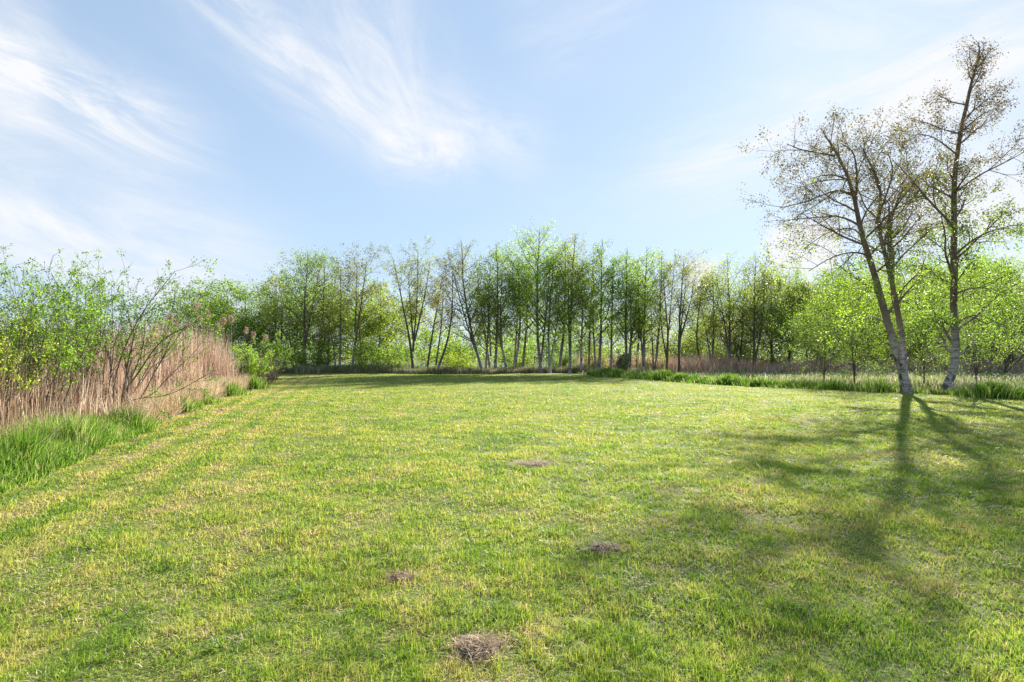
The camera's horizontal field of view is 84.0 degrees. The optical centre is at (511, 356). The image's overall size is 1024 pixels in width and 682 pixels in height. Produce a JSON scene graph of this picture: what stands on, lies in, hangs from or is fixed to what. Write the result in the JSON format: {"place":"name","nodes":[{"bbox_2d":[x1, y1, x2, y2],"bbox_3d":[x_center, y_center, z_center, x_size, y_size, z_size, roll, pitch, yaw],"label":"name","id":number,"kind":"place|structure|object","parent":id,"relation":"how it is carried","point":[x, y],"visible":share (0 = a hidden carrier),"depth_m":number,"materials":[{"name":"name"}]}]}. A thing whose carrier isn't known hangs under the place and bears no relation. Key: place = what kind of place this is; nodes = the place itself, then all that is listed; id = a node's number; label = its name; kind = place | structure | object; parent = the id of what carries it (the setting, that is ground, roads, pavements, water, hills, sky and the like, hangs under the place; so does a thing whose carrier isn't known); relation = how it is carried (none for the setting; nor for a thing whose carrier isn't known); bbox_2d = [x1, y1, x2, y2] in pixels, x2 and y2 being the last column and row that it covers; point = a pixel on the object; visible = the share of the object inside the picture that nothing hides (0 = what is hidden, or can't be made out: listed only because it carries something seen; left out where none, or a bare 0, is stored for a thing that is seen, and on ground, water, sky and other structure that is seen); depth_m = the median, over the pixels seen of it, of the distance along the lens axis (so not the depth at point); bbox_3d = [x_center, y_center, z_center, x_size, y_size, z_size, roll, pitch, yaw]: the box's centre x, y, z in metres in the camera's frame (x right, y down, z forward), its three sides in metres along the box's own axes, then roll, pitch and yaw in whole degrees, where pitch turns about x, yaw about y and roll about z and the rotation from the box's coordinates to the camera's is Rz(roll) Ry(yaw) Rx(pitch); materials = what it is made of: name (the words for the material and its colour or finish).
{"place":"outdoors","nodes":[
{"label":"outdoors","id":0,"kind":"place"},
{"bbox_2d":[0,373,241,493],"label":"bank grass","id":1,"kind":"structure","parent":0,"point":[18,469],"depth_m":8.30,"materials":[{"name":"green plant"}]},
{"bbox_2d":[0,357,1023,681],"bbox_3d":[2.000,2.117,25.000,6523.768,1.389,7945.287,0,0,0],"label":"ground","id":2,"kind":"structure","parent":0,"point":[140,673],"depth_m":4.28,"materials":[{"name":"green plant"}]},
{"bbox_2d":[0,286,58,421],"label":"leafy bush","id":3,"kind":"object","parent":2,"relation":"on","point":[21,330],"visible":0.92,"depth_m":9.56,"materials":[{"name":"green plant"}]},
{"bbox_2d":[0,417,89,468],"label":"grass tuft","id":4,"kind":"object","parent":2,"relation":"on","point":[33,444],"visible":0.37,"depth_m":7.59,"materials":[{"name":"green plant"}]},
{"bbox_2d":[0,243,111,386],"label":"leafy bush","id":5,"kind":"object","parent":2,"relation":"on","point":[33,278],"visible":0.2,"depth_m":14.69,"materials":[{"name":"green plant"}]},
{"bbox_2d":[0,258,138,417],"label":"leafy bush","id":6,"kind":"object","parent":2,"relation":"on","point":[69,351],"visible":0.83,"depth_m":10.46,"materials":[{"name":"green plant"}]},
{"bbox_2d":[39,408,119,454],"bbox_3d":[-6.899,1.188,9.014,1.368,0.788,1.350,0,0,10],"label":"grass tuft","id":7,"kind":"object","parent":2,"relation":"on","point":[73,427],"visible":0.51,"depth_m":8.95,"materials":[{"name":"green plant"}]},
{"bbox_2d":[7,248,228,425],"bbox_3d":[-8.700,-0.381,12.825,4.117,4.124,3.656,0,0,-22],"label":"leafy bush","id":8,"kind":"object","parent":2,"relation":"on","point":[133,331],"visible":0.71,"depth_m":12.60,"materials":[{"name":"green plant"}]},
{"bbox_2d":[0,371,256,442],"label":"reed litter","id":9,"kind":"object","parent":2,"relation":"on","point":[172,406],"visible":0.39,"depth_m":13.94,"materials":[{"name":"plant"}]},
{"bbox_2d":[0,304,262,429],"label":"reed bed","id":10,"kind":"object","parent":2,"relation":"on","point":[199,365],"visible":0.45,"depth_m":13.28,"materials":[{"name":"beige plant"}]},
{"bbox_2d":[104,403,164,433],"bbox_3d":[-7.697,1.245,11.360,1.456,0.660,1.522,0,0,0],"label":"grass tuft","id":11,"kind":"object","parent":2,"relation":"on","point":[129,417],"visible":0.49,"depth_m":11.37,"materials":[{"name":"green plant"}]},
{"bbox_2d":[108,277,239,346],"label":"tree","id":12,"kind":"object","parent":2,"relation":"on","point":[165,294],"visible":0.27,"depth_m":59.45,"materials":[{"name":"green plant"}]},
{"bbox_2d":[127,279,261,364],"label":"tree","id":13,"kind":"object","parent":2,"relation":"on","point":[191,310],"visible":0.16,"depth_m":58.23,"materials":[{"name":"green plant"}]},
{"bbox_2d":[172,275,271,353],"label":"tree","id":14,"kind":"object","parent":2,"relation":"on","point":[235,315],"visible":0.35,"depth_m":56.83,"materials":[{"name":"green plant"}]},
{"bbox_2d":[183,255,316,360],"bbox_3d":[-26.973,-3.860,57.268,13.720,10.823,11.206,0,0,31],"label":"tree","id":15,"kind":"object","parent":2,"relation":"on","point":[242,294],"visible":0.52,"depth_m":54.82,"materials":[{"name":"green plant"}]},
{"bbox_2d":[229,342,275,377],"bbox_3d":[-12.588,0.400,27.632,2.295,2.284,1.599,0,0,17],"label":"willow bush","id":16,"kind":"object","parent":2,"relation":"on","point":[251,368],"visible":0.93,"depth_m":27.43,"materials":[{"name":"green plant"}]},
{"bbox_2d":[245,350,292,383],"bbox_3d":[-12.958,0.551,29.907,2.340,1.961,2.238,0,0,28],"label":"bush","id":17,"kind":"object","parent":2,"relation":"on","point":[268,375],"visible":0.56,"depth_m":30.01,"materials":[{"name":"green plant"}]},
{"bbox_2d":[251,330,294,379],"bbox_3d":[-15.073,-0.103,35.934,2.169,3.289,2.543,0,0,16],"label":"willow bush","id":18,"kind":"object","parent":2,"relation":"on","point":[275,344],"visible":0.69,"depth_m":35.84,"materials":[{"name":"green plant"}]},
{"bbox_2d":[218,279,336,367],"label":"tree","id":19,"kind":"object","parent":2,"relation":"on","point":[257,334],"visible":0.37,"depth_m":54.54,"materials":[{"name":"green plant"}]},
{"bbox_2d":[251,269,312,354],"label":"tree","id":20,"kind":"object","parent":2,"relation":"on","point":[276,293],"visible":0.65,"depth_m":53.25,"materials":[{"name":"green plant"}]},
{"bbox_2d":[226,262,345,364],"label":"tree","id":21,"kind":"object","parent":2,"relation":"on","point":[258,305],"visible":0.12,"depth_m":57.97,"materials":[{"name":"green plant"}]},
{"bbox_2d":[273,346,325,372],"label":"bush","id":22,"kind":"object","parent":2,"relation":"on","point":[297,359],"visible":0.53,"depth_m":49.86,"materials":[{"name":"green plant"}]},
{"bbox_2d":[246,245,359,363],"bbox_3d":[-18.776,-4.472,51.978,8.857,11.993,8.205,0,0,34],"label":"birch tree","id":23,"kind":"object","parent":2,"relation":"on","point":[319,263],"visible":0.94,"depth_m":51.49,"materials":[{"name":"green plant"}]},
{"bbox_2d":[293,339,338,367],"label":"bush","id":24,"kind":"object","parent":2,"relation":"on","point":[326,360],"visible":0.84,"depth_m":50.91,"materials":[{"name":"green plant"}]},
{"bbox_2d":[248,262,390,362],"bbox_3d":[-18.609,-3.761,58.589,13.977,10.595,14.422,0,0,0],"label":"tree","id":25,"kind":"object","parent":2,"relation":"on","point":[338,328],"visible":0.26,"depth_m":55.82,"materials":[{"name":"green plant"}]},
{"bbox_2d":[290,254,357,365],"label":"birch tree","id":26,"kind":"object","parent":2,"relation":"on","point":[323,305],"visible":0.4,"depth_m":53.55,"materials":[{"name":"green plant"}]},
{"bbox_2d":[305,256,369,368],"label":"birch tree","id":27,"kind":"object","parent":2,"relation":"on","point":[341,316],"visible":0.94,"depth_m":50.82,"materials":[{"name":"green plant"}]},
{"bbox_2d":[277,279,426,367],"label":"tree","id":28,"kind":"object","parent":2,"relation":"on","point":[349,329],"visible":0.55,"depth_m":54.59,"materials":[{"name":"green plant"}]},
{"bbox_2d":[331,241,391,368],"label":"tree","id":29,"kind":"object","parent":2,"relation":"on","point":[362,293],"visible":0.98,"depth_m":50.67,"materials":[{"name":"green plant"}]},
{"bbox_2d":[345,331,387,368],"bbox_3d":[-13.148,-0.372,51.651,4.253,3.818,4.021,0,0,-21],"label":"bush","id":30,"kind":"object","parent":2,"relation":"on","point":[366,360],"visible":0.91,"depth_m":51.24,"materials":[{"name":"green plant"}]},
{"bbox_2d":[361,276,398,363],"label":"alder tree","id":31,"kind":"object","parent":2,"relation":"on","point":[385,304],"visible":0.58,"depth_m":54.74,"materials":[{"name":"green plant"}]},
{"bbox_2d":[314,282,459,364],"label":"tree","id":32,"kind":"object","parent":2,"relation":"on","point":[389,331],"visible":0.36,"depth_m":56.42,"materials":[{"name":"green plant"}]},
{"bbox_2d":[369,339,419,367],"bbox_3d":[-11.037,-0.081,51.945,5.075,3.275,3.954,0,0,0],"label":"bush","id":33,"kind":"object","parent":2,"relation":"on","point":[392,361],"visible":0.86,"depth_m":51.33,"materials":[{"name":"green plant"}]},
{"bbox_2d":[371,567,427,584],"bbox_3d":[-0.753,1.456,3.757,0.406,0.085,0.368,0,0,31],"label":"dead grass patch","id":34,"kind":"object","parent":2,"relation":"on","point":[403,575],"visible":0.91,"depth_m":3.74,"materials":[{"name":"plant"}]},
{"bbox_2d":[379,235,447,368],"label":"alder tree","id":35,"kind":"object","parent":2,"relation":"on","point":[414,281],"visible":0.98,"depth_m":50.44,"materials":[{"name":"green plant"}]},
{"bbox_2d":[364,302,469,367],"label":"tree","id":36,"kind":"object","parent":2,"relation":"on","point":[426,340],"visible":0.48,"depth_m":61.20,"materials":[{"name":"green plant"}]},
{"bbox_2d":[418,269,456,367],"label":"alder tree","id":37,"kind":"object","parent":2,"relation":"on","point":[430,307],"visible":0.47,"depth_m":52.83,"materials":[{"name":"green plant"}]},
{"bbox_2d":[234,361,654,373],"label":"undergrowth","id":38,"kind":"object","parent":2,"relation":"on","point":[406,368],"visible":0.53,"depth_m":50.04,"materials":[{"name":"green plant"}]},
{"bbox_2d":[423,247,475,366],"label":"tree","id":39,"kind":"object","parent":2,"relation":"on","point":[441,316],"visible":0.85,"depth_m":50.03,"materials":[{"name":"green plant"}]},
{"bbox_2d":[440,351,476,368],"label":"bush","id":40,"kind":"object","parent":2,"relation":"on","point":[459,363],"visible":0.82,"depth_m":50.16,"materials":[{"name":"green plant"}]},
{"bbox_2d":[427,323,504,366],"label":"tree","id":41,"kind":"object","parent":2,"relation":"on","point":[459,351],"visible":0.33,"depth_m":59.97,"materials":[{"name":"green plant"}]},
{"bbox_2d":[424,237,523,368],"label":"birch tree","id":42,"kind":"object","parent":2,"relation":"on","point":[471,339],"visible":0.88,"depth_m":49.34,"materials":[{"name":"green plant"}]},
{"bbox_2d":[424,625,525,664],"bbox_3d":[-0.193,1.453,2.862,0.574,0.087,0.439,0,0,0],"label":"dead grass patch","id":43,"kind":"object","parent":2,"relation":"on","point":[470,645],"visible":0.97,"depth_m":2.85,"materials":[{"name":"beige plant"}]},
{"bbox_2d":[458,263,508,367],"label":"birch tree","id":44,"kind":"object","parent":2,"relation":"on","point":[488,358],"visible":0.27,"depth_m":51.53,"materials":[{"name":"green plant"}]},
{"bbox_2d":[458,240,528,368],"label":"birch tree","id":45,"kind":"object","parent":2,"relation":"on","point":[506,259],"visible":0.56,"depth_m":50.52,"materials":[{"name":"green plant"}]},
{"bbox_2d":[464,266,528,369],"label":"birch tree","id":46,"kind":"object","parent":2,"relation":"on","point":[502,321],"visible":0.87,"depth_m":49.02,"materials":[{"name":"green plant"}]},
{"bbox_2d":[457,328,547,367],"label":"tree","id":47,"kind":"object","parent":2,"relation":"on","point":[513,349],"visible":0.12,"depth_m":63.47,"materials":[{"name":"green plant"}]},
{"bbox_2d":[490,252,543,368],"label":"birch tree","id":48,"kind":"object","parent":2,"relation":"on","point":[518,333],"visible":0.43,"depth_m":50.80,"materials":[{"name":"green plant"}]},
{"bbox_2d":[503,345,535,367],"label":"bush","id":49,"kind":"object","parent":2,"relation":"on","point":[527,361],"visible":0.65,"depth_m":52.46,"materials":[{"name":"green plant"}]},
{"bbox_2d":[506,255,545,367],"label":"birch tree","id":50,"kind":"object","parent":2,"relation":"on","point":[523,357],"visible":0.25,"depth_m":51.86,"materials":[{"name":"green plant"}]},
{"bbox_2d":[492,216,600,372],"bbox_3d":[2.538,-5.304,50.354,10.250,13.672,7.779,0,0,24],"label":"birch tree","id":51,"kind":"object","parent":2,"relation":"on","point":[536,314],"visible":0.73,"depth_m":49.59,"materials":[{"name":"green plant"}]},
{"bbox_2d":[520,253,587,372],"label":"birch tree","id":52,"kind":"object","parent":2,"relation":"on","point":[548,325],"visible":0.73,"depth_m":49.25,"materials":[{"name":"green plant"}]},
{"bbox_2d":[504,318,608,365],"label":"tree","id":53,"kind":"object","parent":2,"relation":"on","point":[566,349],"visible":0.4,"depth_m":64.66,"materials":[{"name":"green plant"}]},
{"bbox_2d":[543,239,592,367],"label":"birch tree","id":54,"kind":"object","parent":2,"relation":"on","point":[561,354],"visible":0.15,"depth_m":51.80,"materials":[{"name":"green plant"}]},
{"bbox_2d":[532,232,605,372],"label":"birch tree","id":55,"kind":"object","parent":2,"relation":"on","point":[571,263],"visible":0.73,"depth_m":49.44,"materials":[{"name":"green plant"}]},
{"bbox_2d":[562,266,608,371],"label":"birch tree","id":56,"kind":"object","parent":2,"relation":"on","point":[578,334],"visible":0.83,"depth_m":49.33,"materials":[{"name":"green plant"}]},
{"bbox_2d":[570,251,608,365],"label":"birch tree","id":57,"kind":"object","parent":2,"relation":"on","point":[589,337],"visible":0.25,"depth_m":51.76,"materials":[{"name":"green plant"}]},
{"bbox_2d":[566,238,631,369],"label":"birch tree","id":58,"kind":"object","parent":2,"relation":"on","point":[599,335],"visible":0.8,"depth_m":50.12,"materials":[{"name":"green plant"}]},
{"bbox_2d":[579,538,633,555],"bbox_3d":[0.697,1.445,4.292,0.432,0.090,0.482,0,0,-42],"label":"molehill","id":59,"kind":"object","parent":2,"relation":"on","point":[600,547],"visible":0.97,"depth_m":4.28,"materials":[{"name":"soil"}]},
{"bbox_2d":[560,316,655,361],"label":"tree","id":60,"kind":"object","parent":2,"relation":"on","point":[605,341],"visible":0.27,"depth_m":64.33,"materials":[{"name":"green plant"}]},
{"bbox_2d":[199,337,1023,359],"bbox_3d":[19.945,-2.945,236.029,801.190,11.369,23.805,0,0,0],"label":"wood","id":61,"kind":"object","parent":2,"relation":"on","point":[617,349],"visible":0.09,"depth_m":232.01,"materials":[{"name":"green plant"}]},
{"bbox_2d":[591,257,632,367],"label":"birch tree","id":62,"kind":"object","parent":2,"relation":"on","point":[612,320],"visible":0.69,"depth_m":50.37,"materials":[{"name":"green plant"}]},
{"bbox_2d":[608,350,631,369],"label":"willow bush","id":63,"kind":"object","parent":2,"relation":"on","point":[623,362],"visible":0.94,"depth_m":47.18,"materials":[{"name":"green plant"}]},
{"bbox_2d":[592,240,668,367],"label":"birch tree","id":64,"kind":"object","parent":2,"relation":"on","point":[626,257],"visible":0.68,"depth_m":50.42,"materials":[{"name":"green plant"}]},
{"bbox_2d":[615,245,671,367],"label":"birch tree","id":65,"kind":"object","parent":2,"relation":"on","point":[630,314],"visible":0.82,"depth_m":50.07,"materials":[{"name":"green plant"}]},
{"bbox_2d":[602,297,711,361],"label":"tree","id":66,"kind":"object","parent":2,"relation":"on","point":[674,351],"visible":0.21,"depth_m":64.25,"materials":[{"name":"green plant"}]},
{"bbox_2d":[635,250,680,370],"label":"birch tree","id":67,"kind":"object","parent":2,"relation":"on","point":[657,344],"visible":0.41,"depth_m":52.01,"materials":[{"name":"green plant"}]},
{"bbox_2d":[640,254,689,370],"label":"alder tree","id":68,"kind":"object","parent":2,"relation":"on","point":[666,349],"visible":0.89,"depth_m":49.85,"materials":[{"name":"green plant"}]},
{"bbox_2d":[629,309,727,360],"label":"tree","id":69,"kind":"object","parent":2,"relation":"on","point":[682,344],"visible":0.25,"depth_m":64.01,"materials":[{"name":"green plant"}]},
{"bbox_2d":[657,247,716,371],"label":"alder tree","id":70,"kind":"object","parent":2,"relation":"on","point":[682,312],"visible":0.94,"depth_m":49.86,"materials":[{"name":"green plant"}]},
{"bbox_2d":[658,313,744,360],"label":"tree","id":71,"kind":"object","parent":2,"relation":"on","point":[700,331],"visible":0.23,"depth_m":63.51,"materials":[{"name":"green plant"}]},
{"bbox_2d":[681,276,725,362],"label":"alder tree","id":72,"kind":"object","parent":2,"relation":"on","point":[696,330],"visible":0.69,"depth_m":55.55,"materials":[{"name":"green plant"}]},
{"bbox_2d":[686,269,742,366],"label":"birch tree","id":73,"kind":"object","parent":2,"relation":"on","point":[708,338],"visible":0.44,"depth_m":56.69,"materials":[{"name":"green plant"}]},
{"bbox_2d":[679,250,770,363],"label":"birch tree","id":74,"kind":"object","parent":2,"relation":"on","point":[730,320],"visible":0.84,"depth_m":55.56,"materials":[{"name":"bark"},{"name":"green leaf"}]},
{"bbox_2d":[684,298,796,365],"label":"tree","id":75,"kind":"object","parent":2,"relation":"on","point":[762,355],"visible":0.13,"depth_m":61.53,"materials":[{"name":"green plant"}]},
{"bbox_2d":[711,288,781,364],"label":"birch tree","id":76,"kind":"object","parent":2,"relation":"on","point":[735,342],"visible":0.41,"depth_m":57.60,"materials":[{"name":"green plant"}]},
{"bbox_2d":[720,252,807,366],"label":"alder tree","id":77,"kind":"object","parent":2,"relation":"on","point":[769,280],"visible":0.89,"depth_m":54.72,"materials":[{"name":"green plant"}]},
{"bbox_2d":[742,271,804,364],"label":"alder tree","id":78,"kind":"object","parent":2,"relation":"on","point":[791,297],"visible":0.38,"depth_m":59.91,"materials":[{"name":"green plant"}]},
{"bbox_2d":[710,269,843,368],"bbox_3d":[27.656,-2.101,60.928,14.338,14.125,16.387,0,0,34],"label":"tree","id":79,"kind":"object","parent":2,"relation":"on","point":[775,340],"visible":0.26,"depth_m":58.47,"materials":[{"name":"green plant"}]},
{"bbox_2d":[753,259,830,361],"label":"birch tree","id":80,"kind":"object","parent":2,"relation":"on","point":[795,279],"visible":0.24,"depth_m":61.22,"materials":[{"name":"green plant"}]},
{"bbox_2d":[567,348,1023,372],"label":"reeds","id":81,"kind":"object","parent":2,"relation":"on","point":[687,363],"visible":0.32,"depth_m":53.17,"materials":[{"name":"plant"}]},
{"bbox_2d":[772,278,829,358],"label":"birch tree","id":82,"kind":"object","parent":2,"relation":"on","point":[806,290],"visible":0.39,"depth_m":59.58,"materials":[{"name":"green plant"}]},
{"bbox_2d":[586,370,1023,398],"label":"edge grass","id":83,"kind":"structure","parent":2,"relation":"on","point":[833,384],"depth_m":26.90,"materials":[{"name":"green plant"}]},
{"bbox_2d":[593,368,1022,386],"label":"seed heads","id":84,"kind":"object","parent":2,"relation":"on","point":[868,377],"visible":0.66,"depth_m":35.31,"materials":[{"name":"beige plant"}]},
{"bbox_2d":[767,292,887,379],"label":"young birch","id":85,"kind":"object","parent":2,"relation":"on","point":[795,326],"visible":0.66,"depth_m":32.76,"materials":[{"name":"green plant"}]},
{"bbox_2d":[807,267,877,356],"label":"tree","id":86,"kind":"object","parent":2,"relation":"on","point":[838,284],"visible":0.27,"depth_m":59.68,"materials":[{"name":"green plant"}]},
{"bbox_2d":[733,95,980,392],"bbox_3d":[13.771,-4.388,22.892,12.937,11.984,6.736,0,0,-32],"label":"birch tree","id":87,"kind":"object","parent":2,"relation":"on","point":[885,223],"visible":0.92,"depth_m":22.80,"materials":[{"name":"green plant"}]},
{"bbox_2d":[789,274,946,381],"bbox_3d":[19.400,-1.555,30.921,7.320,6.376,6.767,0,0,-17],"label":"young birch","id":88,"kind":"object","parent":2,"relation":"on","point":[857,337],"visible":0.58,"depth_m":30.96,"materials":[{"name":"green plant"}]},
{"bbox_2d":[835,269,915,365],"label":"tree","id":89,"kind":"object","parent":2,"relation":"on","point":[870,307],"visible":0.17,"depth_m":60.69,"materials":[{"name":"green plant"}]},
{"bbox_2d":[837,379,921,392],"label":"grass tuft","id":90,"kind":"object","parent":2,"relation":"on","point":[876,386],"visible":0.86,"depth_m":23.95,"materials":[{"name":"green plant"}]},
{"bbox_2d":[806,240,1021,358],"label":"tree","id":91,"kind":"object","parent":2,"relation":"on","point":[862,266],"visible":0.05,"depth_m":75.91,"materials":[{"name":"green plant"}]},
{"bbox_2d":[847,276,990,382],"bbox_3d":[22.445,-1.572,31.371,7.274,6.411,6.575,0,0,-39],"label":"young birch","id":92,"kind":"object","parent":2,"relation":"on","point":[924,345],"visible":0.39,"depth_m":30.90,"materials":[{"name":"green plant"}]},
{"bbox_2d":[880,264,969,357],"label":"birch tree","id":93,"kind":"object","parent":2,"relation":"on","point":[913,280],"visible":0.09,"depth_m":61.96,"materials":[{"name":"green plant"}]},
{"bbox_2d":[863,35,1023,391],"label":"birch tree","id":94,"kind":"object","parent":2,"relation":"on","point":[935,320],"visible":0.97,"depth_m":23.75,"materials":[{"name":"green plant"}]},
{"bbox_2d":[896,229,1022,358],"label":"tree","id":95,"kind":"object","parent":2,"relation":"on","point":[967,268],"visible":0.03,"depth_m":73.64,"materials":[{"name":"green plant"}]},
{"bbox_2d":[912,252,1017,362],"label":"birch tree","id":96,"kind":"object","parent":2,"relation":"on","point":[970,278],"visible":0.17,"depth_m":57.28,"materials":[{"name":"green plant"}]},
{"bbox_2d":[909,259,1023,372],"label":"willow tree","id":97,"kind":"object","parent":2,"relation":"on","point":[1002,348],"visible":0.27,"depth_m":45.89,"materials":[{"name":"green plant"}]},
{"bbox_2d":[913,269,1023,380],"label":"young birch","id":98,"kind":"object","parent":2,"relation":"on","point":[975,359],"visible":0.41,"depth_m":31.68,"materials":[{"name":"green plant"}]},
{"bbox_2d":[948,379,1023,399],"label":"sedge tussock","id":99,"kind":"object","parent":2,"relation":"on","point":[991,391],"visible":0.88,"depth_m":20.51,"materials":[{"name":"green plant"}]},
{"bbox_2d":[958,246,1023,368],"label":"tree","id":100,"kind":"object","parent":2,"relation":"on","point":[995,272],"visible":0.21,"depth_m":55.68,"materials":[{"name":"green plant"}]},
{"bbox_2d":[0,0,1023,356],"label":"sky","id":101,"kind":"structure","parent":0,"point":[234,133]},
{"bbox_2d":[576,367,1023,399],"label":"meadow grass","id":102,"kind":"structure","parent":0,"point":[964,377],"depth_m":37.89,"materials":[{"name":"green plant"}]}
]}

